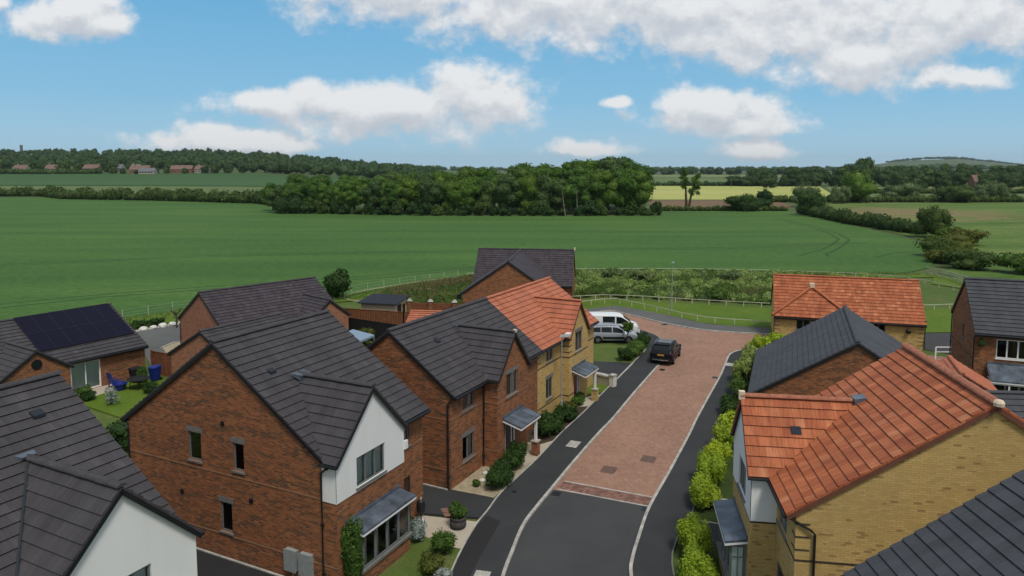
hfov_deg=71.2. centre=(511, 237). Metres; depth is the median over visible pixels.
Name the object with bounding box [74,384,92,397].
shrub
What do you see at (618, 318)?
parked van
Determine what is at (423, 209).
bush
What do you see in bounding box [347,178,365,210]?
broadleaf tree
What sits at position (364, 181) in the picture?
broadleaf tree
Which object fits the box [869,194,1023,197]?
field
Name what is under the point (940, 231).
bush
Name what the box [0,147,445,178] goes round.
hill wood
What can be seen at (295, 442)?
brick house
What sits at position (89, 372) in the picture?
patio door
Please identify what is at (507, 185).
broadleaf tree
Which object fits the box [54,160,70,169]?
broadleaf tree
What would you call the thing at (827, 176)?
broadleaf tree
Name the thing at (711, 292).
bush
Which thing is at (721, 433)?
shrub
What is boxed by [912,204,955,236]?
bush
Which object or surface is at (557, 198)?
broadleaf tree
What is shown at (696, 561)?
shrub
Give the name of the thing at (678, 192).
yellow field
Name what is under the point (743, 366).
shrub
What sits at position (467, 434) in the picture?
window
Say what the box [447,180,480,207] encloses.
broadleaf tree
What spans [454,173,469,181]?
broadleaf tree
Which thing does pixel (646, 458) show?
manhole cover
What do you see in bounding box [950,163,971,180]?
broadleaf tree
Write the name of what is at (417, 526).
shrub
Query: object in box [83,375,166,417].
lawn
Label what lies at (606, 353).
lawn
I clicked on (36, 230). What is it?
green field
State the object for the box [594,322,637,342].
parked car
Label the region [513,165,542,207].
broadleaf tree
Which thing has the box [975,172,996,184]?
broadleaf tree
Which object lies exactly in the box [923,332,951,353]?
driveway
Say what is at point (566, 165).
broadleaf tree
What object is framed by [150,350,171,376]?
panel fence
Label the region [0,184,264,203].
hedge
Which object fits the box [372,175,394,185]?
broadleaf tree
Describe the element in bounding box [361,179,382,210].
broadleaf tree
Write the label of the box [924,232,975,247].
bush
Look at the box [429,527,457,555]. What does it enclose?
shrub
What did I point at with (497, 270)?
bungalow
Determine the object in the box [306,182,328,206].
broadleaf tree
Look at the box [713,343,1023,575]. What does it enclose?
brick house
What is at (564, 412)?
shrub
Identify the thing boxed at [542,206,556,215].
bush
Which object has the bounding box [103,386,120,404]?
shrub
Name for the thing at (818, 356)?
garage
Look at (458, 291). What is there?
tall weeds
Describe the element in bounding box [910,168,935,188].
broadleaf tree
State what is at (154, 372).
wheelie bin
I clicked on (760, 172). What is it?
broadleaf tree
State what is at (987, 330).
brick house
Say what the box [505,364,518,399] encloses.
window
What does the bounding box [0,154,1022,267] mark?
ground
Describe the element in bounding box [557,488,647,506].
road marking
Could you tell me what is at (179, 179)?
field
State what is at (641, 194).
broadleaf tree
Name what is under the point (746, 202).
bush
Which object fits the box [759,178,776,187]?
broadleaf tree
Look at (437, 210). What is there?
bush
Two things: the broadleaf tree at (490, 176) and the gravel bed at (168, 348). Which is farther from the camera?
the broadleaf tree at (490, 176)
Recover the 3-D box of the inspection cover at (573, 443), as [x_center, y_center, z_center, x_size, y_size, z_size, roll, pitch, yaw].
[3.490,11.736,40.647,0.620,0.059,0.950,2,6,24]
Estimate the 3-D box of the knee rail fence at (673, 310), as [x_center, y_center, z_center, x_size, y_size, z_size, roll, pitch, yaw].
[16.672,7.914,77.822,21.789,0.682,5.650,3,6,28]
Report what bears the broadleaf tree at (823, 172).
on the ground at (823, 185)
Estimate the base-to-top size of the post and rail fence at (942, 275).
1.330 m
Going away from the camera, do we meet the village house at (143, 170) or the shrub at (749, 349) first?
the shrub at (749, 349)
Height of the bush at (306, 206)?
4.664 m
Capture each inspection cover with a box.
[474,570,490,575]
[566,440,580,447]
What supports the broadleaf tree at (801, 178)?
on the yellow field at (678, 192)
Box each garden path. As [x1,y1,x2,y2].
[415,515,475,548]
[524,441,551,462]
[577,395,598,406]
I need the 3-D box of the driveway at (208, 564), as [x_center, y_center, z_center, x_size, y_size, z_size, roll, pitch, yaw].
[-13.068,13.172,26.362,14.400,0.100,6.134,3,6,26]
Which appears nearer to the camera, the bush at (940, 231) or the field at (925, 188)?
the bush at (940, 231)
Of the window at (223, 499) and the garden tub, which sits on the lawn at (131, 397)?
the garden tub
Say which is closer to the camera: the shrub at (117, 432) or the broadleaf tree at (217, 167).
the shrub at (117, 432)
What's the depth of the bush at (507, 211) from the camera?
233.94 m
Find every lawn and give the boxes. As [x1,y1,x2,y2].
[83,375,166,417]
[379,536,459,575]
[587,383,607,393]
[593,344,647,362]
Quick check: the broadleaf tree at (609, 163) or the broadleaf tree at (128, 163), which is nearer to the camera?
the broadleaf tree at (609, 163)
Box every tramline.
[774,218,839,255]
[780,218,849,256]
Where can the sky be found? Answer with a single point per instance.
(446, 83)
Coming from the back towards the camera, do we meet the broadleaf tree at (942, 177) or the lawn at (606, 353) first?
the broadleaf tree at (942, 177)
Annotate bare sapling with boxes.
[171,307,181,327]
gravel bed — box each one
[163,342,179,352]
[452,442,531,497]
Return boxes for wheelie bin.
[128,366,140,376]
[148,364,161,380]
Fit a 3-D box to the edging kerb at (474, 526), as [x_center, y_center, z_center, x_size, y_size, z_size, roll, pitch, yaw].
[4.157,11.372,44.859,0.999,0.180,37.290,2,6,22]
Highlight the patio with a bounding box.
[92,384,113,394]
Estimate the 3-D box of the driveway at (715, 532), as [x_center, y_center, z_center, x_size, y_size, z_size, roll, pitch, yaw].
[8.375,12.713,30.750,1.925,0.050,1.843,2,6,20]
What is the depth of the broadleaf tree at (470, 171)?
281.93 m
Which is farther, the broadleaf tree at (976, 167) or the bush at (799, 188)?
the broadleaf tree at (976, 167)
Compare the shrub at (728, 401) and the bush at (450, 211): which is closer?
the shrub at (728, 401)
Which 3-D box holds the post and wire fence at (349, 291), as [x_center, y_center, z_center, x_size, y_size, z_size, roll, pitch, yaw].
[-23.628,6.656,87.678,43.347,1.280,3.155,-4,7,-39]
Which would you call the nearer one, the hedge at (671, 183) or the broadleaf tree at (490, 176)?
the broadleaf tree at (490, 176)
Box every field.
[0,172,360,186]
[0,186,264,193]
[0,197,933,319]
[649,186,829,199]
[649,200,792,207]
[652,175,780,176]
[652,177,797,185]
[825,202,1023,279]
[826,187,1023,189]
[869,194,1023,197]
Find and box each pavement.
[452,329,658,575]
[586,306,770,332]
[632,350,741,575]
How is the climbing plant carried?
attached to the brick house at (295, 442)
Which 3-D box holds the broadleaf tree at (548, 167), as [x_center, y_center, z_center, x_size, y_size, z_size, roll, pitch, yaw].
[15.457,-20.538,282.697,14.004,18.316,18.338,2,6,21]
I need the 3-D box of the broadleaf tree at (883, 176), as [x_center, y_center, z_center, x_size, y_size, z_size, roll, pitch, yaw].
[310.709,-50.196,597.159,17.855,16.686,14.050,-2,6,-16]
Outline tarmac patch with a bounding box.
[452,516,500,575]
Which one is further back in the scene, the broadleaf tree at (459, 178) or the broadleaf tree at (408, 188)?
the broadleaf tree at (459, 178)
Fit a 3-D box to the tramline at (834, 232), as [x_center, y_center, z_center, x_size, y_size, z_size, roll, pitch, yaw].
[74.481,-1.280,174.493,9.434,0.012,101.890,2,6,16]
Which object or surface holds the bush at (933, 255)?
on the green field at (36, 230)
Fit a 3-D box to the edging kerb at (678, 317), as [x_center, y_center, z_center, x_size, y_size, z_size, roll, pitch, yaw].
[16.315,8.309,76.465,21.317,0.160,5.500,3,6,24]
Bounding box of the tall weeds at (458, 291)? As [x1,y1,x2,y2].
[363,281,471,300]
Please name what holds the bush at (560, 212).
on the green field at (36, 230)
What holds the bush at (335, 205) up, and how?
on the green field at (36, 230)
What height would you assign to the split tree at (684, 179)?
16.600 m
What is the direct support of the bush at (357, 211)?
on the green field at (36, 230)
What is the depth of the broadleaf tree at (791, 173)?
627.33 m
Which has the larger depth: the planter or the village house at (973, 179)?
the village house at (973, 179)
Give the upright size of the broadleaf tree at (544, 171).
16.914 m
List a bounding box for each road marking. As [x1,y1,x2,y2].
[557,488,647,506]
[564,481,652,497]
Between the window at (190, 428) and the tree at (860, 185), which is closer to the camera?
the window at (190, 428)
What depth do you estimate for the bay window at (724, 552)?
26.61 m
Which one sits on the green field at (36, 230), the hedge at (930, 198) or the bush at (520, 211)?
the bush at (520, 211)
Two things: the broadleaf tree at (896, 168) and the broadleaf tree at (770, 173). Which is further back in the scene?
the broadleaf tree at (896, 168)
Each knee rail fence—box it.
[575,268,957,290]
[580,294,949,308]
[585,298,764,325]
[934,347,949,358]
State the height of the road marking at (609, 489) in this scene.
0.016 m
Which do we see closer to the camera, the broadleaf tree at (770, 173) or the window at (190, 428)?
the window at (190, 428)
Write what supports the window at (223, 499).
in the brick house at (295, 442)
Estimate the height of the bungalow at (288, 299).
5.518 m
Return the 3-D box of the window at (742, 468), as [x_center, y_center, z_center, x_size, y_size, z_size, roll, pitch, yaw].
[8.861,8.946,26.697,0.640,1.275,1.620,1,6,9]
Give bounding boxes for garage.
[167,312,286,373]
[406,310,442,321]
[747,305,901,395]
[938,355,996,389]
[986,390,1023,418]
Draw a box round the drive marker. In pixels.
[441,508,449,517]
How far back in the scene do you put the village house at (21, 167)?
737.85 m
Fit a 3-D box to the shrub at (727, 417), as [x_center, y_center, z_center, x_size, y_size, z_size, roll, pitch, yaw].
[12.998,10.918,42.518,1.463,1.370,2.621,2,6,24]
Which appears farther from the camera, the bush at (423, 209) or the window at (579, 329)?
the bush at (423, 209)
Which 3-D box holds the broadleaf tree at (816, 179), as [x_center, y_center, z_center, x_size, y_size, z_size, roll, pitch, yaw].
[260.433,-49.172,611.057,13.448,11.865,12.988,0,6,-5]
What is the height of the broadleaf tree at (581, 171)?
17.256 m
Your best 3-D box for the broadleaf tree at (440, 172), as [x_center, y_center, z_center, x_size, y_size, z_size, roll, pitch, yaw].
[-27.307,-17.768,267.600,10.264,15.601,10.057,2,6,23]
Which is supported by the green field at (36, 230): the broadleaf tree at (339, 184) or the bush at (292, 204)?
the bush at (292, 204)
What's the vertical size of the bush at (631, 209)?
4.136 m
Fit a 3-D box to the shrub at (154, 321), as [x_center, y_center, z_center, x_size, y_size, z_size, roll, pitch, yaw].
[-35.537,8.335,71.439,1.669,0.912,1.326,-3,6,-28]
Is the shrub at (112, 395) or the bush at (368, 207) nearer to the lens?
the shrub at (112, 395)
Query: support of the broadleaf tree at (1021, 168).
on the ground at (823, 185)
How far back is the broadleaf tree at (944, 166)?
770.41 m
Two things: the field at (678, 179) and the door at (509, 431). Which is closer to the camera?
the door at (509, 431)
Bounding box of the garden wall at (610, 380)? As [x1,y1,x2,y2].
[593,372,616,386]
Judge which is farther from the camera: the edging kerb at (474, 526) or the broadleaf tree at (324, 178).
the broadleaf tree at (324, 178)
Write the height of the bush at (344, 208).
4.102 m
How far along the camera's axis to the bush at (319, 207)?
245.43 m
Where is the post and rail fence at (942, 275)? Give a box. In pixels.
[926,266,965,281]
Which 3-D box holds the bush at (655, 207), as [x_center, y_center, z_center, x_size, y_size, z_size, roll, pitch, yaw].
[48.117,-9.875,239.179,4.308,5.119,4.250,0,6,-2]
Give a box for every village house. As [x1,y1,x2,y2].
[12,164,30,169]
[45,163,58,169]
[82,163,102,173]
[110,164,126,172]
[129,164,151,173]
[138,167,157,173]
[170,164,194,172]
[194,164,211,172]
[968,173,997,187]
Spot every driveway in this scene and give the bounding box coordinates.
[136,324,179,377]
[196,546,284,575]
[423,485,494,519]
[593,361,630,376]
[701,522,718,544]
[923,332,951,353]
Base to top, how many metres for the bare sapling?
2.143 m
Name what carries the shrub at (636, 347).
on the lawn at (606, 353)
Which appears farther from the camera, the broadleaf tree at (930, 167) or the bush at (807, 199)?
the broadleaf tree at (930, 167)
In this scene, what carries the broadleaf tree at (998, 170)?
on the field at (925, 188)
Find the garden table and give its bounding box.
[126,375,149,389]
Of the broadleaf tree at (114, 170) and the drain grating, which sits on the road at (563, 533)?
the drain grating
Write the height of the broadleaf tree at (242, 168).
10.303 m
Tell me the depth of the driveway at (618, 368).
56.57 m
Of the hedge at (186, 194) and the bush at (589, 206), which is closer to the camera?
the bush at (589, 206)
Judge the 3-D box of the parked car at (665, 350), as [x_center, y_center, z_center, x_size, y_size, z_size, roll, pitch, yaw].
[12.703,9.173,59.026,2.200,1.705,4.485,2,6,23]
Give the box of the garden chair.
[106,372,121,387]
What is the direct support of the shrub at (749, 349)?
on the front garden
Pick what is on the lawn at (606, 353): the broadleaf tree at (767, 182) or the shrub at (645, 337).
the shrub at (645, 337)
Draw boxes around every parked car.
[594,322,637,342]
[650,337,680,363]
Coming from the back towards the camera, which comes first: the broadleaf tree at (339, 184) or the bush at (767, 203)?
the bush at (767, 203)
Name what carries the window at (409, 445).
in the brick house at (295, 442)
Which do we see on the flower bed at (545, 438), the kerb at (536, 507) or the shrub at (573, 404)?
the shrub at (573, 404)
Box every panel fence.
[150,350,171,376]
[343,308,409,327]
[348,317,396,340]
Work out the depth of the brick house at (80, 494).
19.75 m
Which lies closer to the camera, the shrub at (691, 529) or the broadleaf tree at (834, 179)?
the shrub at (691, 529)
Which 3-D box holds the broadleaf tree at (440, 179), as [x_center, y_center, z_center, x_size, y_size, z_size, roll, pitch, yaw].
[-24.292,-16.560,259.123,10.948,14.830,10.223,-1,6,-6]
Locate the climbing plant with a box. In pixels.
[340,513,364,575]
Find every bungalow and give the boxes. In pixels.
[0,303,148,390]
[177,276,350,343]
[457,247,575,303]
[770,273,926,350]
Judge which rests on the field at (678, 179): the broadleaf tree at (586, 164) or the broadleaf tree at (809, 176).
the broadleaf tree at (809, 176)
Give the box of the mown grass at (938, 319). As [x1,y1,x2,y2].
[582,275,962,332]
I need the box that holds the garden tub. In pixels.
[112,381,127,390]
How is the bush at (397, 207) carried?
on the green field at (36, 230)
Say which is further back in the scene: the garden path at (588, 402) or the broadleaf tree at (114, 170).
the broadleaf tree at (114, 170)
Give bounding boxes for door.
[70,359,101,390]
[397,304,401,311]
[404,475,410,517]
[505,423,514,452]
[574,374,579,394]
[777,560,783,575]
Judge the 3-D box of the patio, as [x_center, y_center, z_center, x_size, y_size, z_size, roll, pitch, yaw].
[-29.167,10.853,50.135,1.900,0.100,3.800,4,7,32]
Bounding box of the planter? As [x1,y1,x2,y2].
[448,500,467,529]
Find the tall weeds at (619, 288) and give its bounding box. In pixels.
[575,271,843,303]
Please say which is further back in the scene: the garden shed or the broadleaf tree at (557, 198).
the broadleaf tree at (557, 198)
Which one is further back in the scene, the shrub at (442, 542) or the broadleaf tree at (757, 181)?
the broadleaf tree at (757, 181)
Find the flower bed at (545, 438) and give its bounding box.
[528,392,601,443]
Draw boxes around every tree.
[0,161,11,169]
[23,160,38,168]
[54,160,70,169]
[72,161,85,169]
[100,159,109,171]
[105,160,118,170]
[109,166,116,172]
[119,168,126,173]
[125,160,138,168]
[163,163,170,171]
[193,160,202,166]
[200,165,208,172]
[210,163,220,172]
[223,165,232,172]
[237,164,248,172]
[260,182,284,210]
[266,187,283,212]
[281,187,303,200]
[283,173,308,198]
[284,183,299,190]
[295,177,321,201]
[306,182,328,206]
[310,174,332,186]
[322,185,340,205]
[328,180,344,205]
[335,174,358,183]
[337,182,359,213]
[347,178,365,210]
[359,176,374,203]
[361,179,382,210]
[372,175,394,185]
[377,181,401,208]
[384,171,405,180]
[394,175,413,211]
[397,177,422,209]
[409,171,426,179]
[413,174,429,205]
[417,179,441,214]
[431,170,447,180]
[434,172,455,211]
[436,180,458,213]
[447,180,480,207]
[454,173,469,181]
[455,166,476,177]
[463,177,479,206]
[473,167,497,179]
[475,171,499,204]
[475,180,497,214]
[495,174,521,209]
[505,162,533,175]
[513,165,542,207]
[513,174,538,214]
[533,174,554,214]
[536,166,551,176]
[537,163,557,176]
[548,178,572,210]
[550,167,573,179]
[560,175,593,208]
[561,159,583,207]
[572,158,598,170]
[572,165,593,206]
[586,169,619,208]
[596,156,624,209]
[611,168,641,214]
[615,156,633,166]
[621,160,656,193]
[622,321,633,343]
[625,170,652,213]
[679,166,700,206]
[725,175,743,185]
[740,176,759,185]
[741,175,756,185]
[743,168,767,185]
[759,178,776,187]
[760,174,772,184]
[765,168,777,182]
[779,174,789,186]
[783,167,802,185]
[796,173,807,186]
[797,169,811,181]
[802,166,822,182]
[809,174,824,185]
[820,170,830,183]
[825,173,833,186]
[828,166,846,186]
[840,167,878,202]
[843,163,862,173]
[854,157,875,168]
[861,166,876,184]
[874,168,892,186]
[888,170,909,185]
[890,165,907,170]
[898,167,913,182]
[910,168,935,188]
[920,165,937,175]
[932,170,952,187]
[938,163,954,179]
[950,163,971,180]
[951,172,969,185]
[968,165,981,170]
[969,169,984,177]
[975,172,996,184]
[979,165,1006,183]
[999,172,1021,188]
[1004,165,1023,186]
[1015,167,1023,186]
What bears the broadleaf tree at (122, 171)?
on the field at (179, 179)
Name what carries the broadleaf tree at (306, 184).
on the ground at (823, 185)
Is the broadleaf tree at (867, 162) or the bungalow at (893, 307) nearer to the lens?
the bungalow at (893, 307)
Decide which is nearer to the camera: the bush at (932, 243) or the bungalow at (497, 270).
the bungalow at (497, 270)
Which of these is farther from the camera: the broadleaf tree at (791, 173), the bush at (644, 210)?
the broadleaf tree at (791, 173)
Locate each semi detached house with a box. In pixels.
[366,297,543,489]
[487,276,599,413]
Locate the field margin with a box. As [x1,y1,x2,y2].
[124,271,939,325]
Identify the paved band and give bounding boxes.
[556,482,650,504]
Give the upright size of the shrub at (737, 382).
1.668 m
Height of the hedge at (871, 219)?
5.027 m
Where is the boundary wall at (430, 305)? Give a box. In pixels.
[407,298,461,311]
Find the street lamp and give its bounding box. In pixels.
[671,262,674,309]
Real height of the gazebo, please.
2.660 m
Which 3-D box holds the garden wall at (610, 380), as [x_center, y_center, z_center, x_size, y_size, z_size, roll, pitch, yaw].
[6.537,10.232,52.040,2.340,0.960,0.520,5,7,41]
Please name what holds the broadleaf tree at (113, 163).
on the field at (179, 179)
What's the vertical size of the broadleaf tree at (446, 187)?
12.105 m
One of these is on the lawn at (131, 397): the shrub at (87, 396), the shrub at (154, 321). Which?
the shrub at (87, 396)
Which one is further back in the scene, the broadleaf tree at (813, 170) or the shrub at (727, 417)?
the broadleaf tree at (813, 170)
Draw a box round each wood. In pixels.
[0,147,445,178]
[369,162,1014,170]
[652,165,838,174]
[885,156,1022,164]
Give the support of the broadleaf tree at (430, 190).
on the ground at (823, 185)
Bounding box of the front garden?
[677,380,749,575]
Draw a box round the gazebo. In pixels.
[349,329,373,341]
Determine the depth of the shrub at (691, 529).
28.60 m
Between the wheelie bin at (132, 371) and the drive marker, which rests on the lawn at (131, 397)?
the wheelie bin at (132, 371)
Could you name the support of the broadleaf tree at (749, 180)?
on the yellow field at (678, 192)
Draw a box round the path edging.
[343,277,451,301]
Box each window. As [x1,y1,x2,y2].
[31,359,41,369]
[128,564,149,575]
[186,425,202,463]
[218,495,233,535]
[230,436,245,474]
[356,443,386,490]
[360,504,412,575]
[404,428,410,449]
[461,426,475,464]
[462,392,475,413]
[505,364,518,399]
[545,373,553,401]
[546,349,553,364]
[575,326,582,353]
[716,527,746,575]
[737,458,745,502]
[776,514,786,541]
[795,320,809,329]
[874,325,884,331]
[994,385,1023,390]
[995,339,1023,361]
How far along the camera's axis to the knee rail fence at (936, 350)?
59.02 m
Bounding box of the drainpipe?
[560,335,569,406]
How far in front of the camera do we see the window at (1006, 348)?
47.06 m
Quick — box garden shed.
[357,294,409,321]
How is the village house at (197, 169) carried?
on the field at (179, 179)
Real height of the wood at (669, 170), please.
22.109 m
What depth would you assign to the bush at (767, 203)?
278.55 m
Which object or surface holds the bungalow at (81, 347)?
on the ground at (823, 185)
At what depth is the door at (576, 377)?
47.66 m
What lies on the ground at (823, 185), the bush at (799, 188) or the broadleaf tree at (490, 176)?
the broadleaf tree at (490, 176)
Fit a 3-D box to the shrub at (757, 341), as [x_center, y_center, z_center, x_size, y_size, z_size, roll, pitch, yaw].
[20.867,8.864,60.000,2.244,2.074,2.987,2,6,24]
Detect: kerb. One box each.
[196,547,283,575]
[423,483,447,489]
[451,349,645,571]
[501,366,657,575]
[590,306,765,327]
[595,310,771,334]
[629,349,741,575]
[671,389,733,575]
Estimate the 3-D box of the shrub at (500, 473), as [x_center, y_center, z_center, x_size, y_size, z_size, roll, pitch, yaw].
[-0.546,11.674,35.447,1.417,1.237,2.662,2,6,22]
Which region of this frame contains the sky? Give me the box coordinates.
[0,0,1023,168]
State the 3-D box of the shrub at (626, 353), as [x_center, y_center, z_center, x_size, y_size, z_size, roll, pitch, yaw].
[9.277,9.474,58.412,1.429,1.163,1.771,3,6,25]
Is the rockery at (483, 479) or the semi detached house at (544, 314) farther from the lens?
the semi detached house at (544, 314)
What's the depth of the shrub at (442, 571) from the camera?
27.29 m
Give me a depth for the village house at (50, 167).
744.87 m
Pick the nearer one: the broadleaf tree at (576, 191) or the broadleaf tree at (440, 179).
the broadleaf tree at (576, 191)
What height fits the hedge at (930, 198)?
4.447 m
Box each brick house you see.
[0,370,204,575]
[120,309,430,575]
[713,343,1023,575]
[840,469,1023,575]
[949,277,1023,390]
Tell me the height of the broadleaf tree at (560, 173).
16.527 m
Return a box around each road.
[505,490,644,575]
[553,311,945,498]
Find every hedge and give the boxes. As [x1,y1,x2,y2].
[0,167,102,173]
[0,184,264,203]
[652,180,814,185]
[661,205,787,210]
[773,194,1023,201]
[795,204,924,233]
[872,187,1023,193]
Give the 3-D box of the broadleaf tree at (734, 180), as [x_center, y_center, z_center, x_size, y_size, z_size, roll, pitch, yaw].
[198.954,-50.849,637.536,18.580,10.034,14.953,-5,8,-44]
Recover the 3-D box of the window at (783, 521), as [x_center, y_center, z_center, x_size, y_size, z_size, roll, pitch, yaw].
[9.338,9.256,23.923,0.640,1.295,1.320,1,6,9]
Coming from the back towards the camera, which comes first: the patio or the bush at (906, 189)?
the bush at (906, 189)
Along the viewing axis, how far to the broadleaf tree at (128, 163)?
772.95 m
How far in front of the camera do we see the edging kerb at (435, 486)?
35.15 m
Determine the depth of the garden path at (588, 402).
47.87 m
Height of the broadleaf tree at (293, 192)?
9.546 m
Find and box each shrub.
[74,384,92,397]
[80,391,96,400]
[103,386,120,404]
[106,420,128,448]
[129,319,149,328]
[135,365,146,382]
[142,381,158,393]
[148,317,164,325]
[322,268,352,297]
[359,327,374,344]
[404,515,413,528]
[405,516,427,541]
[417,550,444,572]
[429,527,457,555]
[433,566,452,575]
[472,479,480,486]
[484,456,515,488]
[501,440,527,467]
[533,409,565,435]
[552,403,578,421]
[556,400,578,409]
[571,391,585,404]
[617,347,633,359]
[626,339,646,355]
[634,331,650,345]
[675,512,713,555]
[677,544,722,575]
[688,470,722,509]
[696,450,727,484]
[703,438,732,461]
[712,421,733,445]
[717,409,735,425]
[719,393,738,414]
[726,370,748,397]
[732,353,753,381]
[739,342,756,361]
[748,334,771,348]
[768,332,784,341]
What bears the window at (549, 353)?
in the semi detached house at (544, 314)
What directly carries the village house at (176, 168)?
on the field at (179, 179)
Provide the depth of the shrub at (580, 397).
47.14 m
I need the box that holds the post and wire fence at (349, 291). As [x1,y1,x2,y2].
[122,270,457,316]
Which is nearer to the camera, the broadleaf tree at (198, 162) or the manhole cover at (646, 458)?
the manhole cover at (646, 458)
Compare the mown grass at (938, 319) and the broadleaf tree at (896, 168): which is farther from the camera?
the broadleaf tree at (896, 168)
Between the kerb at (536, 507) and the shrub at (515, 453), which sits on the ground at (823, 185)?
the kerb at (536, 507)
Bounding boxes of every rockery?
[138,321,180,330]
[479,471,487,481]
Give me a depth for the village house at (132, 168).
737.49 m
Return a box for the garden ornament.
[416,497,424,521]
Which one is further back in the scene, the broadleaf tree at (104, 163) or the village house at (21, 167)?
the broadleaf tree at (104, 163)
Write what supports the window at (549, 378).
in the semi detached house at (544, 314)
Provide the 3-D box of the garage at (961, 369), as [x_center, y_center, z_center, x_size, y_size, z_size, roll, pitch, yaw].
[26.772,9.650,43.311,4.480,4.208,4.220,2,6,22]
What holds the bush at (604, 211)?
on the green field at (36, 230)
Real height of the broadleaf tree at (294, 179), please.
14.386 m
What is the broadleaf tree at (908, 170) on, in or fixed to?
on the ground at (823, 185)
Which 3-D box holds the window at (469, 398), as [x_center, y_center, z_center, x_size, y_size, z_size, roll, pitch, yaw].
[-2.437,7.928,36.082,0.640,1.485,1.350,3,6,27]
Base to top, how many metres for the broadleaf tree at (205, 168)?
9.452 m
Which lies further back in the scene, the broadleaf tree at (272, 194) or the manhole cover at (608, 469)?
the broadleaf tree at (272, 194)
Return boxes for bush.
[273,194,303,213]
[300,201,315,213]
[312,199,328,213]
[329,199,340,213]
[337,203,350,214]
[353,207,362,213]
[363,202,373,214]
[372,204,391,214]
[391,199,402,214]
[406,201,418,214]
[414,202,429,215]
[431,204,443,215]
[445,208,454,215]
[456,204,473,215]
[473,201,485,215]
[489,205,499,215]
[498,208,513,215]
[515,207,526,215]
[526,201,541,215]
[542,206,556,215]
[556,208,567,215]
[573,207,583,215]
[582,199,600,215]
[599,205,607,215]
[601,267,624,277]
[614,207,623,215]
[621,204,638,215]
[626,268,656,281]
[637,206,653,215]
[649,201,661,214]
[698,287,728,298]
[719,269,742,280]
[723,193,763,210]
[756,189,773,205]
[756,199,772,207]
[791,184,821,203]
[795,188,827,215]
[828,184,852,203]
[878,181,924,196]
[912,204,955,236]
[914,235,968,251]
[921,245,974,262]
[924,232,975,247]
[931,184,978,202]
[935,227,952,236]
[941,247,999,269]
[945,227,990,242]
[973,181,1012,196]
[995,252,1023,273]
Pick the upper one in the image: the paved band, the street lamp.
the street lamp
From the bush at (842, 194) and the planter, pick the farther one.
the bush at (842, 194)
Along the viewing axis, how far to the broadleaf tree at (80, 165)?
751.17 m
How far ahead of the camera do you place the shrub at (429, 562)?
27.61 m
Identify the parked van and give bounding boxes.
[590,312,639,332]
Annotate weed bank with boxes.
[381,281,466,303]
[395,274,473,293]
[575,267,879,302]
[575,269,840,281]
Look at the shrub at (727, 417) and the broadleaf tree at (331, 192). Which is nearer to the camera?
the shrub at (727, 417)
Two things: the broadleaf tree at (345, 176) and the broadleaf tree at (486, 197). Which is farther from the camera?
the broadleaf tree at (345, 176)
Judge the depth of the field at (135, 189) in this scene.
492.88 m
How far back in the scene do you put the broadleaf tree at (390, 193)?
243.56 m
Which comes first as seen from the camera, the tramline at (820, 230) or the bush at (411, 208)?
the tramline at (820, 230)
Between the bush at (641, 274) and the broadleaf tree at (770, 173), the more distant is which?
the broadleaf tree at (770, 173)
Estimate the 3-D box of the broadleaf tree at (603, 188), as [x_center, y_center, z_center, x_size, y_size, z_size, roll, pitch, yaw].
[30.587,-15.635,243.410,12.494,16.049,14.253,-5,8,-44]
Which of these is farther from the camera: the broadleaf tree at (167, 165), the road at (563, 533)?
the broadleaf tree at (167, 165)
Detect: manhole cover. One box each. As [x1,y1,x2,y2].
[600,465,617,473]
[640,455,656,462]
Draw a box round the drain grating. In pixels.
[551,491,561,495]

